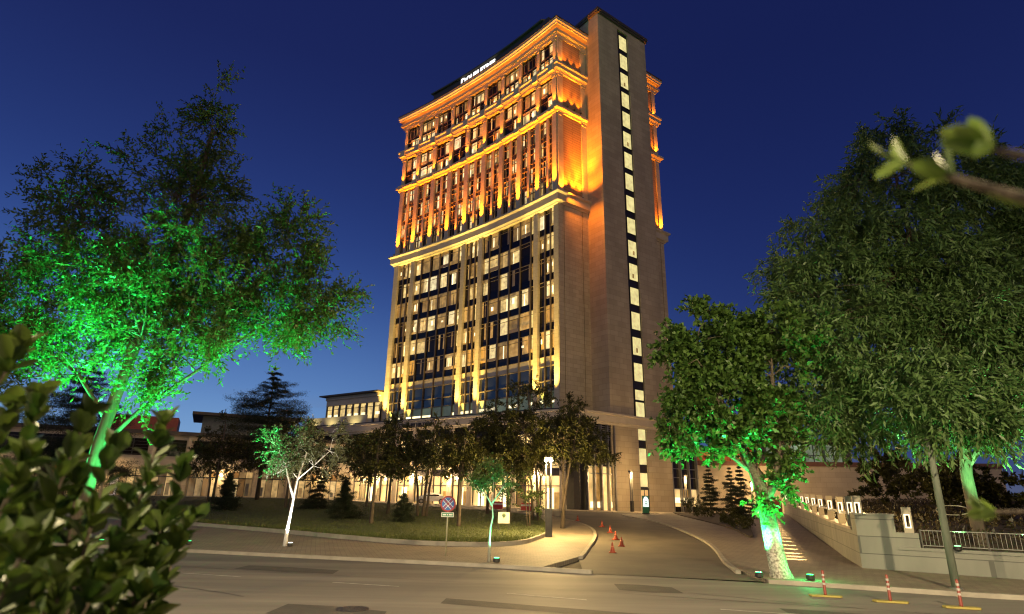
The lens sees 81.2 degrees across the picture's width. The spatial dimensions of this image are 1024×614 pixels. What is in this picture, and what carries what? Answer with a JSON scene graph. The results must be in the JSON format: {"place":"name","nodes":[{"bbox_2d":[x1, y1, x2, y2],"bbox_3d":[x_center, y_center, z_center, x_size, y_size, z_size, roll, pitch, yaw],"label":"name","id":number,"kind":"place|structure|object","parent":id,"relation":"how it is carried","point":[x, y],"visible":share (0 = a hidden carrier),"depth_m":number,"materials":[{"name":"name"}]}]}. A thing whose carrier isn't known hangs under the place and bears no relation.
{"place":"outdoors","nodes":[
{"label":"outdoors","id":0,"kind":"place"},
{"bbox_2d":[8,494,544,541],"bbox_3d":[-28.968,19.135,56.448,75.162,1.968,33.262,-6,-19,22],"label":"lawn","id":1,"kind":"structure","parent":0,"point":[285,516],"depth_m":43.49,"materials":[{"name":"plant"}]},
{"bbox_2d":[0,355,161,506],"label":"pine tree","id":2,"kind":"object","parent":1,"relation":"on","point":[61,420],"visible":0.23,"depth_m":52.18,"materials":[{"name":"green plant"}]},
{"bbox_2d":[177,409,258,505],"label":"lawn tree","id":3,"kind":"object","parent":1,"relation":"on","point":[208,455],"visible":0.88,"depth_m":56.68,"materials":[{"name":"green plant"}]},
{"bbox_2d":[206,472,244,510],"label":"conifer","id":4,"kind":"object","parent":1,"relation":"on","point":[228,500],"visible":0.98,"depth_m":49.33,"materials":[{"name":"green plant"}]},
{"bbox_2d":[198,368,330,499],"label":"pine tree","id":5,"kind":"object","parent":1,"relation":"on","point":[262,417],"visible":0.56,"depth_m":69.62,"materials":[{"name":"green plant"}]},
{"bbox_2d":[241,421,339,511],"bbox_3d":[-18.109,13.634,50.655,7.908,7.791,7.665,1,-18,0],"label":"lawn tree","id":6,"kind":"object","parent":1,"relation":"on","point":[315,470],"visible":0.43,"depth_m":49.82,"materials":[{"name":"green plant"}]},
{"bbox_2d":[242,417,339,507],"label":"lawn tree","id":7,"kind":"object","parent":1,"relation":"on","point":[284,430],"visible":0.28,"depth_m":55.57,"materials":[{"name":"green plant"}]},
{"bbox_2d":[295,477,333,508],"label":"conifer","id":8,"kind":"object","parent":1,"relation":"on","point":[320,502],"visible":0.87,"depth_m":53.83,"materials":[{"name":"green plant"}]},
{"bbox_2d":[324,479,369,519],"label":"conifer","id":9,"kind":"object","parent":1,"relation":"on","point":[343,507],"visible":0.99,"depth_m":43.77,"materials":[{"name":"green plant"}]},
{"bbox_2d":[333,436,390,506],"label":"lawn tree","id":10,"kind":"object","parent":1,"relation":"on","point":[341,477],"visible":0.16,"depth_m":60.74,"materials":[{"name":"green plant"}]},
{"bbox_2d":[339,423,419,522],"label":"lawn tree","id":11,"kind":"object","parent":1,"relation":"on","point":[367,465],"visible":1,"depth_m":40.59,"materials":[{"name":"green plant"}]},
{"bbox_2d":[353,411,435,513],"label":"lawn tree","id":12,"kind":"object","parent":1,"relation":"on","point":[395,422],"visible":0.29,"depth_m":51.91,"materials":[{"name":"green plant"}]},
{"bbox_2d":[391,492,415,521],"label":"conifer","id":13,"kind":"object","parent":1,"relation":"on","point":[403,511],"visible":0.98,"depth_m":41.98,"materials":[{"name":"green plant"}]},
{"bbox_2d":[364,412,490,515],"bbox_3d":[-7.207,13.011,49.001,10.127,8.569,9.425,-4,-18,16],"label":"lawn tree","id":14,"kind":"object","parent":1,"relation":"on","point":[411,442],"visible":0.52,"depth_m":48.58,"materials":[{"name":"green plant"}]},
{"bbox_2d":[404,425,513,525],"bbox_3d":[-3.094,11.514,40.260,6.947,6.821,6.455,12,-21,-32],"label":"lawn tree","id":15,"kind":"object","parent":1,"relation":"on","point":[467,456],"visible":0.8,"depth_m":39.88,"materials":[{"name":"green plant"}]},
{"bbox_2d":[443,419,533,513],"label":"lawn tree","id":16,"kind":"object","parent":1,"relation":"on","point":[461,429],"visible":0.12,"depth_m":56.19,"materials":[{"name":"green plant"}]},
{"bbox_2d":[456,411,549,511],"bbox_3d":[-0.856,13.438,51.584,8.573,9.526,8.603,1,-18,0],"label":"lawn tree","id":17,"kind":"object","parent":1,"relation":"on","point":[492,447],"visible":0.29,"depth_m":50.26,"materials":[{"name":"green plant"}]},
{"bbox_2d":[491,463,524,513],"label":"lawn tree","id":18,"kind":"object","parent":1,"relation":"on","point":[511,491],"visible":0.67,"depth_m":44.81,"materials":[{"name":"green plant"}]},
{"bbox_2d":[502,467,544,525],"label":"lawn tree","id":19,"kind":"object","parent":1,"relation":"on","point":[529,496],"visible":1,"depth_m":41.36,"materials":[{"name":"green plant"}]},
{"bbox_2d":[469,374,598,519],"bbox_3d":[1.845,11.404,48.623,10.770,11.913,12.019,1,-18,0],"label":"lawn tree","id":20,"kind":"object","parent":1,"relation":"on","point":[493,428],"visible":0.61,"depth_m":48.18,"materials":[{"name":"green plant"}]},
{"bbox_2d":[53,502,593,566],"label":"sidewalk","id":21,"kind":"structure","parent":0,"point":[569,543],"depth_m":27.92,"materials":[{"name":"grey concrete"}]},
{"bbox_2d":[252,414,353,545],"bbox_3d":[-10.243,8.139,28.488,5.047,6.091,2.495,1,-18,0],"label":"young tree","id":22,"kind":"object","parent":21,"relation":"on","point":[281,463],"visible":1,"depth_m":28.74,"materials":[{"name":"green plant"}]},
{"bbox_2d":[440,496,455,555],"bbox_3d":[-2.685,9.079,24.681,0.640,2.440,0.088,3,-18,-6],"label":"no stopping sign","id":23,"kind":"object","parent":21,"relation":"on","point":[448,504],"visible":0.97,"depth_m":24.86,"materials":[{"name":"blue metal"}]},
{"bbox_2d":[460,452,516,561],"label":"young tree","id":24,"kind":"object","parent":21,"relation":"on","point":[479,482],"visible":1,"depth_m":23.15,"materials":[{"name":"green plant"}]},
{"bbox_2d":[544,457,552,536],"bbox_3d":[2.157,11.158,35.186,0.540,4.480,0.360,1,-18,0],"label":"double lamp post","id":25,"kind":"object","parent":21,"relation":"on","point":[548,522],"visible":1,"depth_m":34.99,"materials":[{"name":"metal"}]},
{"bbox_2d":[491,403,621,527],"bbox_3d":[4.073,11.285,42.539,7.935,8.843,8.394,17,-24,-41],"label":"lawn tree","id":26,"kind":"object","parent":21,"relation":"on","point":[583,442],"visible":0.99,"depth_m":42.12,"materials":[{"name":"green plant"}]},
{"bbox_2d":[0,0,1023,493],"label":"sky","id":27,"kind":"structure","parent":0,"point":[755,100],"materials":[{"name":"blue"}]},
{"bbox_2d":[23,548,1023,613],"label":"road","id":28,"kind":"structure","parent":0,"point":[260,592],"depth_m":15.98,"materials":[{"name":"grey asphalt"}]},
{"bbox_2d":[0,323,209,613],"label":"shrub","id":29,"kind":"object","parent":28,"relation":"on","point":[70,577],"visible":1,"depth_m":1.54,"materials":[{"name":"green plant"}]},
{"bbox_2d":[52,542,592,573],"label":"road kerb","id":30,"kind":"structure","parent":28,"relation":"on","point":[508,566],"depth_m":22.47,"materials":[{"name":"concrete"}]},
{"bbox_2d":[235,565,858,613],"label":"road patches","id":31,"kind":"object","parent":28,"relation":"on","point":[300,609],"visible":1,"depth_m":13.83,"materials":[{"name":"grey asphalt"}]},
{"bbox_2d":[768,579,1023,599],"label":"path kerb","id":32,"kind":"structure","parent":28,"relation":"on","point":[909,590],"depth_m":17.20,"materials":[{"name":"concrete"}]},
{"bbox_2d":[868,117,1023,519],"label":"overhanging shrub","id":33,"kind":"object","parent":28,"relation":"on","point":[973,137],"visible":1,"depth_m":0.60,"materials":[{"name":"green plant"}]},
{"bbox_2d":[942,579,981,609],"bbox_3d":[11.043,7.085,14.755,0.835,0.665,0.240,-4,-18,15],"label":"delineator post","id":34,"kind":"object","parent":28,"relation":"on","point":[960,606],"visible":1,"depth_m":14.67,"materials":[{"name":"red plastic"}]},
{"bbox_2d":[352,500,758,513],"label":"plaza","id":35,"kind":"structure","parent":0,"point":[651,512],"depth_m":71.89,"materials":[{"name":"grey concrete"}]},
{"bbox_2d":[0,411,367,499],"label":"arcade building","id":36,"kind":"structure","parent":35,"relation":"on","point":[247,480],"depth_m":83.31,"materials":[{"name":"stone"}]},
{"bbox_2d":[119,438,148,454],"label":"window","id":37,"kind":"structure","parent":36,"relation":"in","point":[142,444],"depth_m":80.00,"materials":[{"name":"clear glass"}]},
{"bbox_2d":[155,440,186,455],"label":"window","id":38,"kind":"structure","parent":36,"relation":"in","point":[172,452],"depth_m":81.83,"materials":[{"name":"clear glass"}]},
{"bbox_2d":[412,504,763,581],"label":"driveway","id":39,"kind":"structure","parent":0,"point":[653,549],"depth_m":29.02,"materials":[{"name":"grey asphalt"}]},
{"bbox_2d":[622,514,740,573],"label":"driveway kerb","id":40,"kind":"structure","parent":39,"relation":"on","point":[729,565],"depth_m":31.96,"materials":[{"name":"concrete"}]},
{"bbox_2d":[557,561,759,582],"bbox_3d":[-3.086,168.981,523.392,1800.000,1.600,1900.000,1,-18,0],"label":"ground","id":41,"kind":"structure","parent":0,"point":[575,565],"depth_m":22.24,"materials":[{"name":"concrete"}]},
{"bbox_2d":[0,60,373,539],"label":"broad tree","id":42,"kind":"object","parent":41,"relation":"on","point":[147,292],"visible":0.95,"depth_m":30.45,"materials":[{"name":"green plant"}]},
{"bbox_2d":[67,495,544,546],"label":"lawn kerb","id":43,"kind":"structure","parent":41,"relation":"on","point":[424,542],"depth_m":31.16,"materials":[{"name":"concrete"}]},
{"bbox_2d":[310,6,700,511],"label":"hotel tower","id":44,"kind":"structure","parent":41,"relation":"on","point":[532,238],"depth_m":93.66,"materials":[{"name":"beige stone"}]},
{"bbox_2d":[388,383,401,419],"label":"hall window","id":45,"kind":"structure","parent":44,"relation":"in","point":[397,385],"depth_m":103.64,"materials":[{"name":"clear glass"}]},
{"bbox_2d":[400,189,413,252],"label":"tall window","id":46,"kind":"structure","parent":44,"relation":"in","point":[408,240],"depth_m":113.79,"materials":[{"name":"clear glass"}]},
{"bbox_2d":[405,156,416,183],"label":"upper window","id":47,"kind":"structure","parent":44,"relation":"in","point":[412,162],"depth_m":117.29,"materials":[{"name":"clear glass"}]},
{"bbox_2d":[415,182,430,248],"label":"tall window","id":48,"kind":"structure","parent":44,"relation":"in","point":[419,218],"depth_m":111.44,"materials":[{"name":"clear glass"}]},
{"bbox_2d":[420,149,432,177],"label":"upper window","id":49,"kind":"structure","parent":44,"relation":"in","point":[426,157],"depth_m":114.90,"materials":[{"name":"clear glass"}]},
{"bbox_2d":[422,118,435,141],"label":"upper window","id":50,"kind":"structure","parent":44,"relation":"in","point":[429,126],"depth_m":117.14,"materials":[{"name":"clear glass"}]},
{"bbox_2d":[406,375,455,418],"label":"hall window","id":51,"kind":"structure","parent":44,"relation":"in","point":[446,411],"depth_m":98.35,"materials":[{"name":"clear glass"}]},
{"bbox_2d":[408,353,456,381],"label":"guest window","id":52,"kind":"structure","parent":44,"relation":"in","point":[448,369],"depth_m":99.86,"materials":[{"name":"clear glass"}]},
{"bbox_2d":[409,331,457,361],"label":"guest window","id":53,"kind":"structure","parent":44,"relation":"in","point":[449,336],"depth_m":100.98,"materials":[{"name":"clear glass"}]},
{"bbox_2d":[411,310,458,340],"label":"guest window","id":54,"kind":"structure","parent":44,"relation":"in","point":[450,315],"depth_m":102.14,"materials":[{"name":"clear glass"}]},
{"bbox_2d":[412,289,459,320],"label":"guest window","id":55,"kind":"structure","parent":44,"relation":"in","point":[452,294],"depth_m":103.21,"materials":[{"name":"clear glass"}]},
{"bbox_2d":[414,268,460,300],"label":"guest window","id":56,"kind":"structure","parent":44,"relation":"in","point":[452,274],"depth_m":104.32,"materials":[{"name":"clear glass"}]},
{"bbox_2d":[415,247,461,281],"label":"guest window","id":57,"kind":"structure","parent":44,"relation":"in","point":[454,253],"depth_m":105.49,"materials":[{"name":"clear glass"}]},
{"bbox_2d":[432,174,447,242],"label":"tall window","id":58,"kind":"structure","parent":44,"relation":"in","point":[437,193],"depth_m":108.82,"materials":[{"name":"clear glass"}]},
{"bbox_2d":[436,141,449,170],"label":"upper window","id":59,"kind":"structure","parent":44,"relation":"in","point":[443,149],"depth_m":112.22,"materials":[{"name":"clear glass"}]},
{"bbox_2d":[438,109,451,133],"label":"upper window","id":60,"kind":"structure","parent":44,"relation":"in","point":[445,118],"depth_m":114.51,"materials":[{"name":"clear glass"}]},
{"bbox_2d":[449,167,463,236],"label":"tall window","id":61,"kind":"structure","parent":44,"relation":"in","point":[454,182],"depth_m":106.11,"materials":[{"name":"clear glass"}]},
{"bbox_2d":[453,132,465,162],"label":"upper window","id":62,"kind":"structure","parent":44,"relation":"in","point":[459,148],"depth_m":109.56,"materials":[{"name":"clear glass"}]},
{"bbox_2d":[454,100,467,124],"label":"upper window","id":63,"kind":"structure","parent":44,"relation":"in","point":[461,111],"depth_m":111.81,"materials":[{"name":"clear glass"}]},
{"bbox_2d":[460,372,473,414],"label":"hall window","id":64,"kind":"structure","parent":44,"relation":"in","point":[468,374],"depth_m":93.10,"materials":[{"name":"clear glass"}]},
{"bbox_2d":[467,158,481,229],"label":"tall window","id":65,"kind":"structure","parent":44,"relation":"in","point":[471,174],"depth_m":103.30,"materials":[{"name":"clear glass"}]},
{"bbox_2d":[470,123,482,154],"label":"upper window","id":66,"kind":"structure","parent":44,"relation":"in","point":[476,136],"depth_m":106.76,"materials":[{"name":"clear glass"}]},
{"bbox_2d":[471,90,484,115],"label":"upper window","id":67,"kind":"structure","parent":44,"relation":"in","point":[477,104],"depth_m":109.03,"materials":[{"name":"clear glass"}]},
{"bbox_2d":[485,149,498,221],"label":"tall window","id":68,"kind":"structure","parent":44,"relation":"in","point":[489,157],"depth_m":100.52,"materials":[{"name":"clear glass"}]},
{"bbox_2d":[487,113,499,145],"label":"upper window","id":69,"kind":"structure","parent":44,"relation":"in","point":[493,125],"depth_m":103.93,"materials":[{"name":"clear glass"}]},
{"bbox_2d":[488,79,501,105],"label":"upper window","id":70,"kind":"structure","parent":44,"relation":"in","point":[494,91],"depth_m":106.15,"materials":[{"name":"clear glass"}]},
{"bbox_2d":[478,360,532,412],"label":"hall window","id":71,"kind":"structure","parent":44,"relation":"in","point":[524,366],"depth_m":87.74,"materials":[{"name":"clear glass"}]},
{"bbox_2d":[479,335,532,370],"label":"guest window","id":72,"kind":"structure","parent":44,"relation":"in","point":[524,342],"depth_m":88.86,"materials":[{"name":"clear glass"}]},
{"bbox_2d":[480,311,532,347],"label":"guest window","id":73,"kind":"structure","parent":44,"relation":"in","point":[524,318],"depth_m":90.04,"materials":[{"name":"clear glass"}]},
{"bbox_2d":[481,287,532,324],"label":"guest window","id":74,"kind":"structure","parent":44,"relation":"in","point":[525,294],"depth_m":91.05,"materials":[{"name":"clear glass"}]},
{"bbox_2d":[482,264,532,302],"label":"guest window","id":75,"kind":"structure","parent":44,"relation":"in","point":[525,271],"depth_m":92.31,"materials":[{"name":"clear glass"}]},
{"bbox_2d":[483,241,532,280],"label":"guest window","id":76,"kind":"structure","parent":44,"relation":"in","point":[525,249],"depth_m":93.46,"materials":[{"name":"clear glass"}]},
{"bbox_2d":[484,217,533,259],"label":"guest window","id":77,"kind":"structure","parent":44,"relation":"in","point":[515,230],"depth_m":94.41,"materials":[{"name":"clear glass"}]},
{"bbox_2d":[503,139,516,213],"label":"tall window","id":78,"kind":"structure","parent":44,"relation":"in","point":[514,149],"depth_m":97.58,"materials":[{"name":"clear glass"}]},
{"bbox_2d":[504,102,517,135],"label":"upper window","id":79,"kind":"structure","parent":44,"relation":"in","point":[511,113],"depth_m":100.98,"materials":[{"name":"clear glass"}]},
{"bbox_2d":[505,68,518,94],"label":"upper window","id":80,"kind":"structure","parent":44,"relation":"in","point":[512,79],"depth_m":103.25,"materials":[{"name":"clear glass"}]},
{"bbox_2d":[521,128,534,204],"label":"tall window","id":81,"kind":"structure","parent":44,"relation":"in","point":[525,137],"depth_m":94.49,"materials":[{"name":"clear glass"}]},
{"bbox_2d":[522,90,535,124],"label":"upper window","id":82,"kind":"structure","parent":44,"relation":"in","point":[529,101],"depth_m":98.00,"materials":[{"name":"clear glass"}]},
{"bbox_2d":[522,55,536,83],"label":"upper window","id":83,"kind":"structure","parent":44,"relation":"in","point":[530,66],"depth_m":100.23,"materials":[{"name":"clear glass"}]},
{"bbox_2d":[540,78,551,113],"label":"upper window","id":84,"kind":"structure","parent":44,"relation":"in","point":[546,89],"depth_m":95.10,"materials":[{"name":"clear glass"}]},
{"bbox_2d":[539,208,553,237],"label":"guest window","id":85,"kind":"structure","parent":44,"relation":"in","point":[548,211],"depth_m":88.62,"materials":[{"name":"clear glass"}]},
{"bbox_2d":[539,232,553,260],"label":"guest window","id":86,"kind":"structure","parent":44,"relation":"in","point":[547,238],"depth_m":87.50,"materials":[{"name":"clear glass"}]},
{"bbox_2d":[539,255,553,283],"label":"guest window","id":87,"kind":"structure","parent":44,"relation":"in","point":[541,264],"depth_m":86.35,"materials":[{"name":"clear glass"}]},
{"bbox_2d":[539,304,553,332],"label":"guest window","id":88,"kind":"structure","parent":44,"relation":"in","point":[547,310],"depth_m":84.16,"materials":[{"name":"beige glass"}]},
{"bbox_2d":[539,329,553,358],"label":"guest window","id":89,"kind":"structure","parent":44,"relation":"in","point":[547,335],"depth_m":83.05,"materials":[{"name":"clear glass"}]},
{"bbox_2d":[539,356,553,407],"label":"hall window","id":90,"kind":"structure","parent":44,"relation":"in","point":[541,364],"depth_m":81.67,"materials":[{"name":"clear glass"}]},
{"bbox_2d":[541,117,551,195],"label":"tall window","id":91,"kind":"structure","parent":44,"relation":"in","point":[543,126],"depth_m":91.81,"materials":[{"name":"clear glass"}]},
{"bbox_2d":[540,43,552,70],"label":"upper window","id":92,"kind":"structure","parent":44,"relation":"in","point":[546,55],"depth_m":97.35,"materials":[{"name":"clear glass"}]},
{"bbox_2d":[540,279,553,307],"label":"guest window","id":93,"kind":"structure","parent":44,"relation":"in","point":[552,281],"depth_m":85.24,"materials":[{"name":"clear glass"}]},
{"bbox_2d":[673,512,752,537],"bbox_3d":[19.206,20.453,57.039,7.899,1.015,42.782,-4,-18,15],"label":"planting bed","id":94,"kind":"object","parent":41,"relation":"on","point":[746,531],"visible":0.36,"depth_m":53.77,"materials":[{"name":"green plant"}]},
{"bbox_2d":[692,465,726,512],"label":"young conifer","id":95,"kind":"object","parent":94,"relation":"on","point":[712,495],"visible":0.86,"depth_m":71.05,"materials":[{"name":"green plant"}]},
{"bbox_2d":[717,468,740,511],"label":"young conifer","id":96,"kind":"object","parent":94,"relation":"on","point":[726,484],"visible":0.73,"depth_m":70.22,"materials":[{"name":"green plant"}]},
{"bbox_2d":[726,466,757,518],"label":"young conifer","id":97,"kind":"object","parent":94,"relation":"on","point":[742,493],"visible":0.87,"depth_m":62.81,"materials":[{"name":"green plant"}]},
{"bbox_2d":[646,292,833,578],"bbox_3d":[7.763,4.166,20.870,6.153,9.957,4.817,1,-18,0],"label":"plane tree","id":98,"kind":"object","parent":41,"relation":"on","point":[708,376],"visible":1,"depth_m":20.62,"materials":[{"name":"green plant"}]},
{"bbox_2d":[697,439,1006,511],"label":"terrace building","id":99,"kind":"structure","parent":41,"relation":"on","point":[824,480],"depth_m":97.23,"materials":[{"name":"stone"}]},
{"bbox_2d":[782,493,1023,579],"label":"retaining wall","id":100,"kind":"structure","parent":41,"relation":"on","point":[869,540],"depth_m":22.46,"materials":[{"name":"concrete"}]},
{"bbox_2d":[625,513,1023,594],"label":"path","id":101,"kind":"structure","parent":0,"point":[806,551],"depth_m":24.61,"materials":[{"name":"grey concrete"}]},
{"bbox_2d":[923,438,963,589],"bbox_3d":[12.950,6.159,18.002,0.340,4.480,0.340,1,-18,0],"label":"utility pole","id":102,"kind":"object","parent":101,"relation":"on","point":[948,548],"visible":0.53,"depth_m":17.85,"materials":[{"name":"grey metal"}]},
{"bbox_2d":[810,502,1023,552],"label":"garden slope","id":103,"kind":"structure","parent":0,"point":[994,544],"depth_m":23.96,"materials":[{"name":"green plant"}]},
{"bbox_2d":[742,105,1023,545],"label":"long leaved tree","id":104,"kind":"object","parent":103,"relation":"on","point":[954,325],"visible":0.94,"depth_m":22.12,"materials":[{"name":"green plant"}]},
{"bbox_2d":[844,442,922,503],"bbox_3d":[32.272,14.542,51.858,6.073,6.403,5.112,14,-22,-36],"label":"garden bush","id":105,"kind":"object","parent":103,"relation":"on","point":[886,472],"visible":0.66,"depth_m":51.21,"materials":[{"name":"green plant"}]},
{"bbox_2d":[799,497,1023,543],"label":"ground cover","id":106,"kind":"object","parent":103,"relation":"on","point":[868,505],"visible":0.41,"depth_m":31.52,"materials":[{"name":"green plant"}]},
{"bbox_2d":[888,449,988,512],"bbox_3d":[30.230,12.236,42.154,6.183,5.196,5.390,12,-21,-32],"label":"garden bush","id":107,"kind":"object","parent":103,"relation":"on","point":[908,484],"visible":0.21,"depth_m":42.42,"materials":[{"name":"green plant"}]},
{"bbox_2d":[920,453,1023,519],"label":"garden bush","id":108,"kind":"object","parent":103,"relation":"on","point":[990,492],"visible":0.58,"depth_m":34.47,"materials":[{"name":"green plant"}]},
{"bbox_2d":[1005,470,1023,501],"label":"garden bush","id":109,"kind":"object","parent":103,"relation":"on","point":[1014,479],"visible":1,"depth_m":25.97,"materials":[{"name":"green plant"}]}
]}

